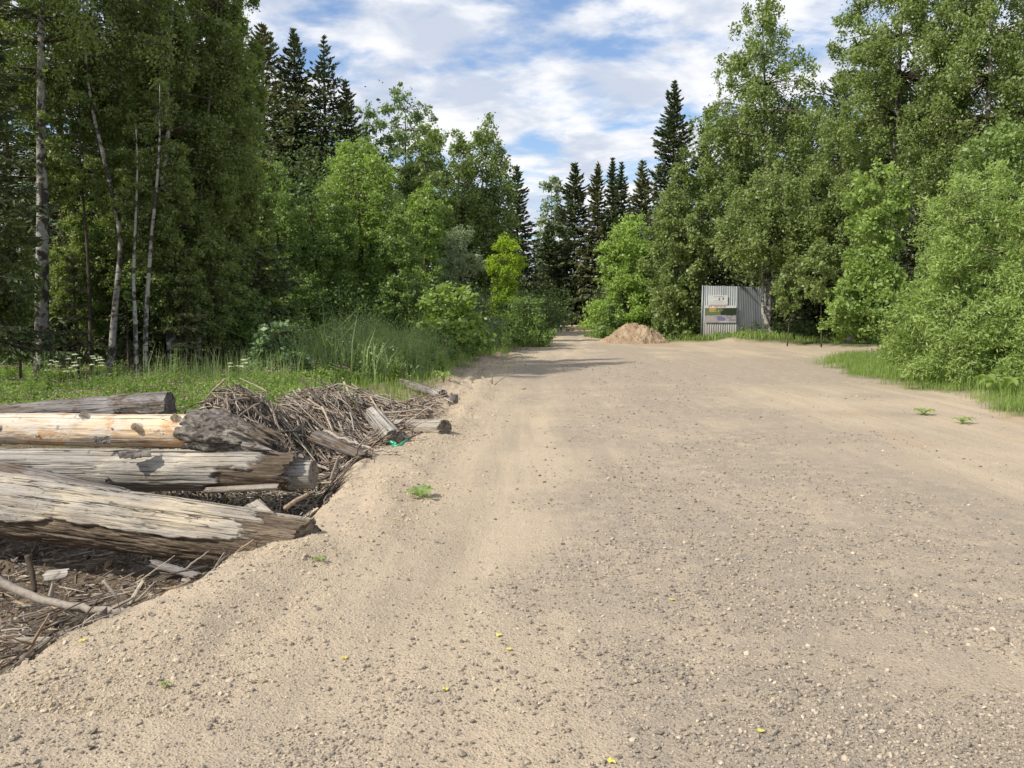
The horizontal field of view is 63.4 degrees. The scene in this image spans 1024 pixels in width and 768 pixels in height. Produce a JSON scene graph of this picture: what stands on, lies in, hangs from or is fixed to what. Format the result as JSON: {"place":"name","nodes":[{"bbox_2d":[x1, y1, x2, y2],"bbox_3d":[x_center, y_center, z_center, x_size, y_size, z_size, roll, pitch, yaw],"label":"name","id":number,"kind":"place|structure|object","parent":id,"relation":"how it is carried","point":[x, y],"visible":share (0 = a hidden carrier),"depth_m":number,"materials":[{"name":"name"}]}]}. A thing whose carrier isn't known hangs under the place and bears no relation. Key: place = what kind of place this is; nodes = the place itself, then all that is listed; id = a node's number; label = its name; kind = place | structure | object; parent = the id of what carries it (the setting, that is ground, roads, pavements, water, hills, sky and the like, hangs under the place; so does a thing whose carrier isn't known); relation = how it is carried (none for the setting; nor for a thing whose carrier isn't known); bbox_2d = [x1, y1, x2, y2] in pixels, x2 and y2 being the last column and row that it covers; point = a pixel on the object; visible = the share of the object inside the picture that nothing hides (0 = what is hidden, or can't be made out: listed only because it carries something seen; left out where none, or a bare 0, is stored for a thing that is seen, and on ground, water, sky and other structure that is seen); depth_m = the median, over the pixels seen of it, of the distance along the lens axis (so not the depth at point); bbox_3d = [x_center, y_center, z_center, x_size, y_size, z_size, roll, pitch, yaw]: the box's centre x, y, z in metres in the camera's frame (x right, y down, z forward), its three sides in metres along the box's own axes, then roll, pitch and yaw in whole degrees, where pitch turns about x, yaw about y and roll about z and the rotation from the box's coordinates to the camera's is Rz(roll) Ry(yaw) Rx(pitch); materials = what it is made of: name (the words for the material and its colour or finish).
{"place":"outdoors","nodes":[
{"label":"outdoors","id":0,"kind":"place"},
{"bbox_2d":[0,356,377,448],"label":"clover meadow","id":1,"kind":"structure","parent":0,"point":[83,386],"depth_m":13.40,"materials":[{"name":"green plant"}]},
{"bbox_2d":[0,355,355,408],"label":"clover blossoms","id":2,"kind":"object","parent":1,"relation":"on","point":[133,380],"visible":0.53,"depth_m":13.17,"materials":[{"name":"plant"}]},
{"bbox_2d":[0,324,1023,767],"bbox_3d":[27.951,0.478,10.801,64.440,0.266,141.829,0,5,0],"label":"road","id":3,"kind":"structure","parent":0,"point":[518,448],"depth_m":4.56,"materials":[{"name":"gravel"}]},
{"bbox_2d":[596,323,669,343],"bbox_3d":[5.466,-2.223,37.246,4.200,1.078,3.400,0,5,0],"label":"dirt pile","id":4,"kind":"object","parent":3,"relation":"on","point":[632,333],"visible":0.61,"depth_m":36.49,"materials":[{"name":"soil"}]},
{"bbox_2d":[0,325,1023,676],"bbox_3d":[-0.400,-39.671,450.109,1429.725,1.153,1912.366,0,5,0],"label":"ground","id":5,"kind":"structure","parent":0,"point":[470,371],"depth_m":7.03,"materials":[{"name":"soil"}]},
{"bbox_2d":[0,220,46,388],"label":"sapling","id":6,"kind":"object","parent":5,"relation":"on","point":[20,311],"visible":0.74,"depth_m":14.04,"materials":[{"name":"green plant"}]},
{"bbox_2d":[0,0,82,378],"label":"spruce tree","id":7,"kind":"object","parent":5,"relation":"on","point":[7,207],"visible":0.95,"depth_m":13.58,"materials":[{"name":"green plant"}]},
{"bbox_2d":[0,3,108,361],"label":"spruce tree","id":8,"kind":"object","parent":5,"relation":"on","point":[5,152],"visible":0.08,"depth_m":23.42,"materials":[{"name":"green plant"}]},
{"bbox_2d":[19,34,131,373],"bbox_3d":[-7.955,-3.095,15.419,1.854,6.586,2.008,0,5,0],"label":"rowan tree","id":9,"kind":"object","parent":5,"relation":"on","point":[64,167],"visible":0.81,"depth_m":15.07,"materials":[{"name":"green plant"}]},
{"bbox_2d":[49,198,111,381],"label":"sapling","id":10,"kind":"object","parent":5,"relation":"on","point":[58,286],"visible":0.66,"depth_m":15.65,"materials":[{"name":"green plant"}]},
{"bbox_2d":[59,255,104,378],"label":"spruce tree","id":11,"kind":"object","parent":5,"relation":"on","point":[76,343],"visible":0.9,"depth_m":14.77,"materials":[{"name":"green plant"}]},
{"bbox_2d":[0,391,176,413],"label":"log","id":12,"kind":"object","parent":5,"relation":"on","point":[151,403],"visible":0.45,"depth_m":9.16,"materials":[{"name":"wood"}]},
{"bbox_2d":[58,184,123,339],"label":"sapling","id":13,"kind":"object","parent":5,"relation":"on","point":[100,326],"visible":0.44,"depth_m":16.21,"materials":[{"name":"green plant"}]},
{"bbox_2d":[0,0,191,367],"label":"spruce tree","id":14,"kind":"object","parent":5,"relation":"on","point":[30,229],"visible":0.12,"depth_m":17.71,"materials":[{"name":"green plant"}]},
{"bbox_2d":[0,0,197,378],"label":"birch tree","id":15,"kind":"object","parent":5,"relation":"on","point":[38,85],"visible":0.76,"depth_m":14.69,"materials":[{"name":"green plant"}]},
{"bbox_2d":[92,211,146,370],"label":"sapling","id":16,"kind":"object","parent":5,"relation":"on","point":[109,248],"visible":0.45,"depth_m":15.89,"materials":[{"name":"green plant"}]},
{"bbox_2d":[45,0,200,377],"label":"birch tree","id":17,"kind":"object","parent":5,"relation":"on","point":[160,15],"visible":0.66,"depth_m":15.40,"materials":[{"name":"green plant"}]},
{"bbox_2d":[109,125,170,381],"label":"birch tree","id":18,"kind":"object","parent":5,"relation":"on","point":[130,217],"visible":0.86,"depth_m":14.76,"materials":[{"name":"green plant"}]},
{"bbox_2d":[120,249,176,365],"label":"sapling","id":19,"kind":"object","parent":5,"relation":"on","point":[126,280],"visible":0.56,"depth_m":15.62,"materials":[{"name":"green plant"}]},
{"bbox_2d":[0,448,308,491],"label":"log","id":20,"kind":"object","parent":5,"relation":"on","point":[179,469],"visible":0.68,"depth_m":7.13,"materials":[{"name":"wood"}]},
{"bbox_2d":[117,448,152,458],"bbox_3d":[-3.212,0.589,7.062,0.281,0.036,0.116,-4,36,-10],"label":"bark piece","id":21,"kind":"object","parent":20,"relation":"on","point":[139,453],"visible":1,"depth_m":7.04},
{"bbox_2d":[49,0,262,367],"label":"spruce tree","id":22,"kind":"object","parent":5,"relation":"on","point":[154,325],"visible":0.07,"depth_m":18.03,"materials":[{"name":"green plant"}]},
{"bbox_2d":[120,74,198,382],"bbox_3d":[-6.497,-2.724,15.196,1.341,5.814,1.174,0,5,0],"label":"birch tree","id":23,"kind":"object","parent":5,"relation":"on","point":[179,181],"visible":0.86,"depth_m":14.95,"materials":[{"name":"green plant"}]},
{"bbox_2d":[0,472,321,563],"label":"log","id":24,"kind":"object","parent":5,"relation":"on","point":[52,511],"visible":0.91,"depth_m":5.82,"materials":[{"name":"wood"}]},
{"bbox_2d":[0,461,129,490],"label":"split log","id":25,"kind":"object","parent":24,"relation":"on","point":[6,467],"visible":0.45,"depth_m":6.61,"materials":[{"name":"wood"}]},
{"bbox_2d":[87,0,270,367],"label":"birch tree","id":26,"kind":"object","parent":5,"relation":"on","point":[240,163],"visible":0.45,"depth_m":16.71,"materials":[{"name":"green plant"}]},
{"bbox_2d":[146,217,213,370],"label":"sapling","id":27,"kind":"object","parent":5,"relation":"on","point":[164,303],"visible":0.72,"depth_m":15.73,"materials":[{"name":"green plant"}]},
{"bbox_2d":[156,270,208,380],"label":"spruce tree","id":28,"kind":"object","parent":5,"relation":"on","point":[186,316],"visible":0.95,"depth_m":15.47,"materials":[{"name":"green plant"}]},
{"bbox_2d":[152,0,261,365],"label":"birch tree","id":29,"kind":"object","parent":5,"relation":"on","point":[233,13],"visible":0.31,"depth_m":17.45,"materials":[{"name":"green plant"}]},
{"bbox_2d":[114,460,318,490],"bbox_3d":[-2.654,0.803,7.254,1.901,0.259,0.263,-1,5,6],"label":"log","id":30,"kind":"object","parent":5,"relation":"on","point":[303,474],"visible":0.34,"depth_m":7.08,"materials":[{"name":"wood"}]},
{"bbox_2d":[0,408,288,452],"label":"log","id":31,"kind":"object","parent":30,"relation":"on","point":[213,429],"visible":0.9,"depth_m":7.32,"materials":[{"name":"beige wood"}]},
{"bbox_2d":[181,222,252,365],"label":"sapling","id":32,"kind":"object","parent":5,"relation":"on","point":[206,242],"visible":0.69,"depth_m":16.42,"materials":[{"name":"green plant"}]},
{"bbox_2d":[0,380,451,674],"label":"brushwood","id":33,"kind":"object","parent":5,"relation":"on","point":[296,420],"visible":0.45,"depth_m":8.09,"materials":[{"name":"wood"}]},
{"bbox_2d":[0,576,131,620],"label":"branch","id":34,"kind":"object","parent":33,"relation":"on","point":[9,586],"visible":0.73,"depth_m":4.93,"materials":[{"name":"wood"}]},
{"bbox_2d":[147,560,201,579],"bbox_3d":[-2.134,1.179,5.256,0.415,0.039,0.090,9,8,19],"label":"wood piece","id":35,"kind":"object","parent":33,"relation":"on","point":[155,564],"visible":0.88,"depth_m":5.23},
{"bbox_2d":[365,406,404,444],"bbox_3d":[-1.538,0.493,9.857,0.232,0.235,1.155,-2,14,-22],"label":"log","id":36,"kind":"object","parent":33,"relation":"on","point":[377,417],"visible":0.86,"depth_m":9.61,"materials":[{"name":"wood"}]},
{"bbox_2d":[140,30,317,363],"bbox_3d":[-7.011,-4.274,20.331,4.263,8.785,4.610,-2,5,-16],"label":"spruce tree","id":37,"kind":"object","parent":5,"relation":"on","point":[263,281],"visible":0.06,"depth_m":20.66,"materials":[{"name":"green plant"}]},
{"bbox_2d":[194,0,268,365],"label":"birch tree","id":38,"kind":"object","parent":5,"relation":"on","point":[255,48],"visible":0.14,"depth_m":19.21,"materials":[{"name":"green plant"}]},
{"bbox_2d":[207,243,270,365],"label":"sapling","id":39,"kind":"object","parent":5,"relation":"on","point":[246,311],"visible":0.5,"depth_m":18.01,"materials":[{"name":"green plant"}]},
{"bbox_2d":[203,483,281,493],"bbox_3d":[-2.283,0.887,7.035,0.672,0.061,0.121,-4,5,5],"label":"log","id":40,"kind":"object","parent":5,"relation":"on","point":[245,488],"visible":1,"depth_m":6.99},
{"bbox_2d":[229,141,301,344],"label":"young birch","id":41,"kind":"object","parent":5,"relation":"on","point":[265,213],"visible":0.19,"depth_m":22.14,"materials":[{"name":"green plant"}]},
{"bbox_2d":[242,316,315,383],"bbox_3d":[-4.317,-0.567,15.050,1.300,1.345,1.324,5,7,45],"label":"shrub","id":42,"kind":"object","parent":5,"relation":"on","point":[268,342],"visible":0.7,"depth_m":14.84,"materials":[{"name":"green plant"}]},
{"bbox_2d":[0,353,558,720],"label":"sand crumbs","id":43,"kind":"object","parent":5,"relation":"on","point":[50,705],"visible":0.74,"depth_m":3.83,"materials":[{"name":"sand"}]},
{"bbox_2d":[245,22,333,253],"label":"spruce tree","id":44,"kind":"object","parent":5,"relation":"on","point":[263,37],"visible":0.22,"depth_m":38.44,"materials":[{"name":"green plant"}]},
{"bbox_2d":[247,160,333,354],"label":"bushy tree","id":45,"kind":"object","parent":5,"relation":"on","point":[282,220],"visible":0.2,"depth_m":24.47,"materials":[{"name":"green plant"}]},
{"bbox_2d":[259,28,340,272],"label":"spruce tree","id":46,"kind":"object","parent":5,"relation":"on","point":[294,44],"visible":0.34,"depth_m":39.44,"materials":[{"name":"green plant"}]},
{"bbox_2d":[133,296,513,393],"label":"tall grass","id":47,"kind":"structure","parent":5,"relation":"on","point":[372,335],"depth_m":17.59,"materials":[{"name":"plant"}]},
{"bbox_2d":[285,182,371,332],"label":"bushy tree","id":48,"kind":"object","parent":5,"relation":"on","point":[336,250],"visible":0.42,"depth_m":25.40,"materials":[{"name":"green plant"}]},
{"bbox_2d":[268,34,398,271],"bbox_3d":[-9.132,-9.468,40.188,6.176,14.547,7.601,-5,7,-43],"label":"spruce tree","id":49,"kind":"object","parent":5,"relation":"on","point":[323,92],"visible":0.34,"depth_m":39.57,"materials":[{"name":"green plant"}]},
{"bbox_2d":[307,431,372,459],"bbox_3d":[-1.758,0.652,8.553,0.830,0.135,0.245,16,13,33],"label":"split log","id":50,"kind":"object","parent":5,"relation":"on","point":[322,439],"visible":0.92,"depth_m":8.52,"materials":[{"name":"wood"}]},
{"bbox_2d":[303,79,403,272],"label":"spruce tree","id":51,"kind":"object","parent":5,"relation":"on","point":[347,92],"visible":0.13,"depth_m":40.77,"materials":[{"name":"green plant"}]},
{"bbox_2d":[301,136,433,326],"bbox_3d":[-5.073,-4.625,27.622,5.425,7.259,5.617,0,5,0],"label":"bushy tree","id":52,"kind":"object","parent":5,"relation":"on","point":[369,172],"visible":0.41,"depth_m":26.94,"materials":[{"name":"green plant"}]},
{"bbox_2d":[350,99,386,256],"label":"tree","id":53,"kind":"object","parent":5,"relation":"on","point":[369,113],"visible":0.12,"depth_m":45.64,"materials":[{"name":"green plant"}]},
{"bbox_2d":[362,200,428,336],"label":"bushy tree","id":54,"kind":"object","parent":5,"relation":"on","point":[397,245],"visible":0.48,"depth_m":25.93,"materials":[{"name":"green plant"}]},
{"bbox_2d":[371,82,449,202],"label":"aspen tree","id":55,"kind":"object","parent":5,"relation":"on","point":[402,137],"visible":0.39,"depth_m":46.48,"materials":[{"name":"green plant"}]},
{"bbox_2d":[391,419,451,433],"bbox_3d":[-1.273,0.549,10.454,0.209,0.211,1.454,-5,2,-42],"label":"log","id":56,"kind":"object","parent":5,"relation":"on","point":[433,426],"visible":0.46,"depth_m":10.02,"materials":[{"name":"wood"}]},
{"bbox_2d":[398,378,447,396],"bbox_3d":[-1.658,0.080,14.980,0.180,0.181,3.174,-2,5,-20],"label":"log","id":57,"kind":"object","parent":5,"relation":"on","point":[422,387],"visible":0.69,"depth_m":14.60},
{"bbox_2d":[391,121,459,270],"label":"birch tree","id":58,"kind":"object","parent":5,"relation":"on","point":[415,179],"visible":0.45,"depth_m":42.84,"materials":[{"name":"green plant"}]},
{"bbox_2d":[402,179,453,292],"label":"willow tree","id":59,"kind":"object","parent":5,"relation":"on","point":[428,213],"visible":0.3,"depth_m":32.15,"materials":[{"name":"green plant"}]},
{"bbox_2d":[408,281,502,350],"bbox_3d":[-1.883,-1.969,24.847,3.255,2.365,2.841,0,5,0],"label":"shrub","id":60,"kind":"object","parent":5,"relation":"on","point":[464,304],"visible":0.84,"depth_m":24.48,"materials":[{"name":"green plant"}]},
{"bbox_2d":[434,128,488,277],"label":"birch tree","id":61,"kind":"object","parent":5,"relation":"on","point":[463,168],"visible":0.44,"depth_m":45.80,"materials":[{"name":"green plant"}]},
{"bbox_2d":[423,224,510,344],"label":"willow tree","id":62,"kind":"object","parent":5,"relation":"on","point":[459,234],"visible":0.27,"depth_m":29.49,"materials":[{"name":"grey plant"}]},
{"bbox_2d":[457,112,521,315],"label":"birch tree","id":63,"kind":"object","parent":5,"relation":"on","point":[494,193],"visible":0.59,"depth_m":47.60,"materials":[{"name":"green plant"}]},
{"bbox_2d":[0,28,1009,367],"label":"undergrowth","id":64,"kind":"object","parent":5,"relation":"on","point":[554,308],"visible":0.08,"depth_m":31.11,"materials":[{"name":"green plant"}]},
{"bbox_2d":[483,231,527,333],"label":"yellow tree","id":65,"kind":"object","parent":5,"relation":"on","point":[514,269],"visible":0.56,"depth_m":37.42,"materials":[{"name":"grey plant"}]},
{"bbox_2d":[479,165,557,321],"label":"spruce tree","id":66,"kind":"object","parent":5,"relation":"on","point":[524,244],"visible":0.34,"depth_m":56.91,"materials":[{"name":"green plant"}]},
{"bbox_2d":[498,294,559,346],"bbox_3d":[0.499,-2.534,33.385,2.467,2.177,2.619,-4,7,-40],"label":"shrub","id":67,"kind":"object","parent":5,"relation":"on","point":[527,335],"visible":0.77,"depth_m":33.06,"materials":[{"name":"green plant"}]},
{"bbox_2d":[534,175,571,291],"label":"birch tree","id":68,"kind":"object","parent":5,"relation":"on","point":[542,219],"visible":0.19,"depth_m":82.32,"materials":[{"name":"green plant"}]},
{"bbox_2d":[531,222,582,324],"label":"spruce tree","id":69,"kind":"object","parent":5,"relation":"on","point":[556,251],"visible":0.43,"depth_m":76.80,"materials":[{"name":"green plant"}]},
{"bbox_2d":[534,162,599,324],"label":"spruce tree","id":70,"kind":"object","parent":5,"relation":"on","point":[572,220],"visible":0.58,"depth_m":78.26,"materials":[{"name":"green plant"}]},
{"bbox_2d":[564,160,610,324],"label":"spruce tree","id":71,"kind":"object","parent":5,"relation":"on","point":[596,193],"visible":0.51,"depth_m":76.47,"materials":[{"name":"green plant"}]},
{"bbox_2d":[578,157,623,300],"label":"spruce tree","id":72,"kind":"object","parent":5,"relation":"on","point":[611,196],"visible":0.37,"depth_m":75.52,"materials":[{"name":"green plant"}]},
{"bbox_2d":[590,301,623,338],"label":"shrub","id":73,"kind":"object","parent":5,"relation":"on","point":[603,330],"visible":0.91,"depth_m":42.57,"materials":[{"name":"green plant"}]},
{"bbox_2d":[584,161,633,324],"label":"spruce tree","id":74,"kind":"object","parent":5,"relation":"on","point":[620,186],"visible":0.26,"depth_m":74.53,"materials":[{"name":"green plant"}]},
{"bbox_2d":[573,220,656,332],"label":"maple tree","id":75,"kind":"object","parent":5,"relation":"on","point":[629,275],"visible":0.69,"depth_m":44.05,"materials":[{"name":"green plant"}]},
{"bbox_2d":[224,328,1023,509],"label":"short grass","id":76,"kind":"structure","parent":5,"relation":"on","point":[871,362],"depth_m":17.07,"materials":[{"name":"plant"}]},
{"bbox_2d":[602,159,656,294],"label":"spruce tree","id":77,"kind":"object","parent":5,"relation":"on","point":[643,179],"visible":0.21,"depth_m":64.57,"materials":[{"name":"green plant"}]},
{"bbox_2d":[618,208,652,280],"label":"maple tree","id":78,"kind":"object","parent":5,"relation":"on","point":[638,219],"visible":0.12,"depth_m":46.15,"materials":[{"name":"green plant"}]},
{"bbox_2d":[617,80,710,262],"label":"spruce tree","id":79,"kind":"object","parent":5,"relation":"on","point":[669,132],"visible":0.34,"depth_m":54.39,"materials":[{"name":"green plant"}]},
{"bbox_2d":[636,162,718,338],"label":"birch tree","id":80,"kind":"object","parent":5,"relation":"on","point":[685,246],"visible":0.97,"depth_m":39.22,"materials":[{"name":"green plant"}]},
{"bbox_2d":[614,142,757,331],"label":"spruce tree","id":81,"kind":"object","parent":5,"relation":"on","point":[694,166],"visible":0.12,"depth_m":50.66,"materials":[{"name":"green plant"}]},
{"bbox_2d":[701,285,765,336],"bbox_3d":[10.409,-3.242,38.653,3.288,2.700,0.384,-1,5,-13],"label":"metal fence","id":82,"kind":"object","parent":5,"relation":"on","point":[746,301],"visible":0.63,"depth_m":38.54,"materials":[{"name":"metal"}]},
{"bbox_2d":[705,305,735,322],"bbox_3d":[9.672,-3.244,38.417,1.446,0.788,0.006,0,5,0],"label":"banner","id":83,"kind":"object","parent":82,"relation":"attached to","point":[720,313],"visible":1,"depth_m":38.41,"materials":[{"name":"plastic"}]},
{"bbox_2d":[679,0,833,329],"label":"birch tree","id":84,"kind":"object","parent":5,"relation":"on","point":[724,136],"visible":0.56,"depth_m":38.25,"materials":[{"name":"green plant"}]},
{"bbox_2d":[698,106,833,331],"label":"spruce tree","id":85,"kind":"object","parent":5,"relation":"on","point":[755,281],"visible":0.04,"depth_m":48.48,"materials":[{"name":"green plant"}]},
{"bbox_2d":[709,160,839,334],"bbox_3d":[11.325,-5.778,35.944,5.220,7.922,5.254,-3,6,-32],"label":"birch tree","id":86,"kind":"object","parent":5,"relation":"on","point":[760,247],"visible":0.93,"depth_m":34.99,"materials":[{"name":"green plant"}]},
{"bbox_2d":[769,254,815,345],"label":"sapling","id":87,"kind":"object","parent":5,"relation":"on","point":[793,303],"visible":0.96,"depth_m":33.48,"materials":[{"name":"green plant"}]},
{"bbox_2d":[753,67,877,335],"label":"tree","id":88,"kind":"object","parent":5,"relation":"on","point":[814,311],"visible":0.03,"depth_m":44.86,"materials":[{"name":"green plant"}]},
{"bbox_2d":[798,236,848,346],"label":"sapling","id":89,"kind":"object","parent":5,"relation":"on","point":[809,263],"visible":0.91,"depth_m":32.50,"materials":[{"name":"green plant"}]},
{"bbox_2d":[798,69,913,343],"bbox_3d":[13.761,-7.081,33.462,4.428,10.985,4.134,0,5,0],"label":"birch tree","id":90,"kind":"object","parent":5,"relation":"on","point":[830,209],"visible":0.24,"depth_m":33.30,"materials":[{"name":"green plant"}]},
{"bbox_2d":[787,51,932,335],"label":"spruce tree","id":91,"kind":"object","parent":5,"relation":"on","point":[842,239],"visible":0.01,"depth_m":43.03,"materials":[{"name":"green plant"}]},
{"bbox_2d":[815,157,922,344],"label":"alder tree","id":92,"kind":"object","parent":5,"relation":"on","point":[889,271],"visible":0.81,"depth_m":23.92,"materials":[{"name":"green plant"}]},
{"bbox_2d":[816,0,987,349],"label":"birch tree","id":93,"kind":"object","parent":5,"relation":"on","point":[877,49],"visible":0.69,"depth_m":28.70,"materials":[{"name":"green plant"}]},
{"bbox_2d":[824,97,981,321],"bbox_3d":[19.909,-7.524,39.192,13.134,15.123,9.822,0,5,0],"label":"spruce tree","id":94,"kind":"object","parent":5,"relation":"on","point":[907,265],"visible":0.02,"depth_m":39.37,"materials":[{"name":"green plant"}]},
{"bbox_2d":[875,277,965,368],"bbox_3d":[9.424,-1.347,19.015,2.068,2.306,1.808,0,5,0],"label":"willow bush","id":95,"kind":"object","parent":5,"relation":"on","point":[909,286],"visible":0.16,"depth_m":18.89,"materials":[{"name":"green plant"}]},
{"bbox_2d":[875,156,1023,387],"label":"willow bush","id":96,"kind":"object","parent":5,"relation":"on","point":[958,340],"visible":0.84,"depth_m":15.88,"materials":[{"name":"green plant"}]},
{"bbox_2d":[878,28,1023,329],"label":"spruce tree","id":97,"kind":"object","parent":5,"relation":"on","point":[983,108],"visible":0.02,"depth_m":37.62,"materials":[{"name":"green plant"}]},
{"bbox_2d":[893,0,1023,325],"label":"birch tree","id":98,"kind":"object","parent":5,"relation":"on","point":[975,37],"visible":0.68,"depth_m":26.16,"materials":[{"name":"green plant"}]},
{"bbox_2d":[912,117,1023,337],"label":"alder tree","id":99,"kind":"object","parent":5,"relation":"on","point":[1012,156],"visible":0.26,"depth_m":18.49,"materials":[{"name":"green plant"}]},
{"bbox_2d":[969,182,1023,390],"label":"willow bush","id":100,"kind":"object","parent":5,"relation":"on","point":[1008,303],"visible":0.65,"depth_m":14.99,"materials":[{"name":"green plant"}]},
{"bbox_2d":[972,374,1023,391],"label":"burdock","id":101,"kind":"object","parent":5,"relation":"on","point":[1007,380],"visible":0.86,"depth_m":13.94,"materials":[{"name":"green plant"}]},
{"bbox_2d":[0,0,1023,283],"label":"sky","id":102,"kind":"structure","parent":0,"point":[584,82],"materials":[{"name":"blue"}]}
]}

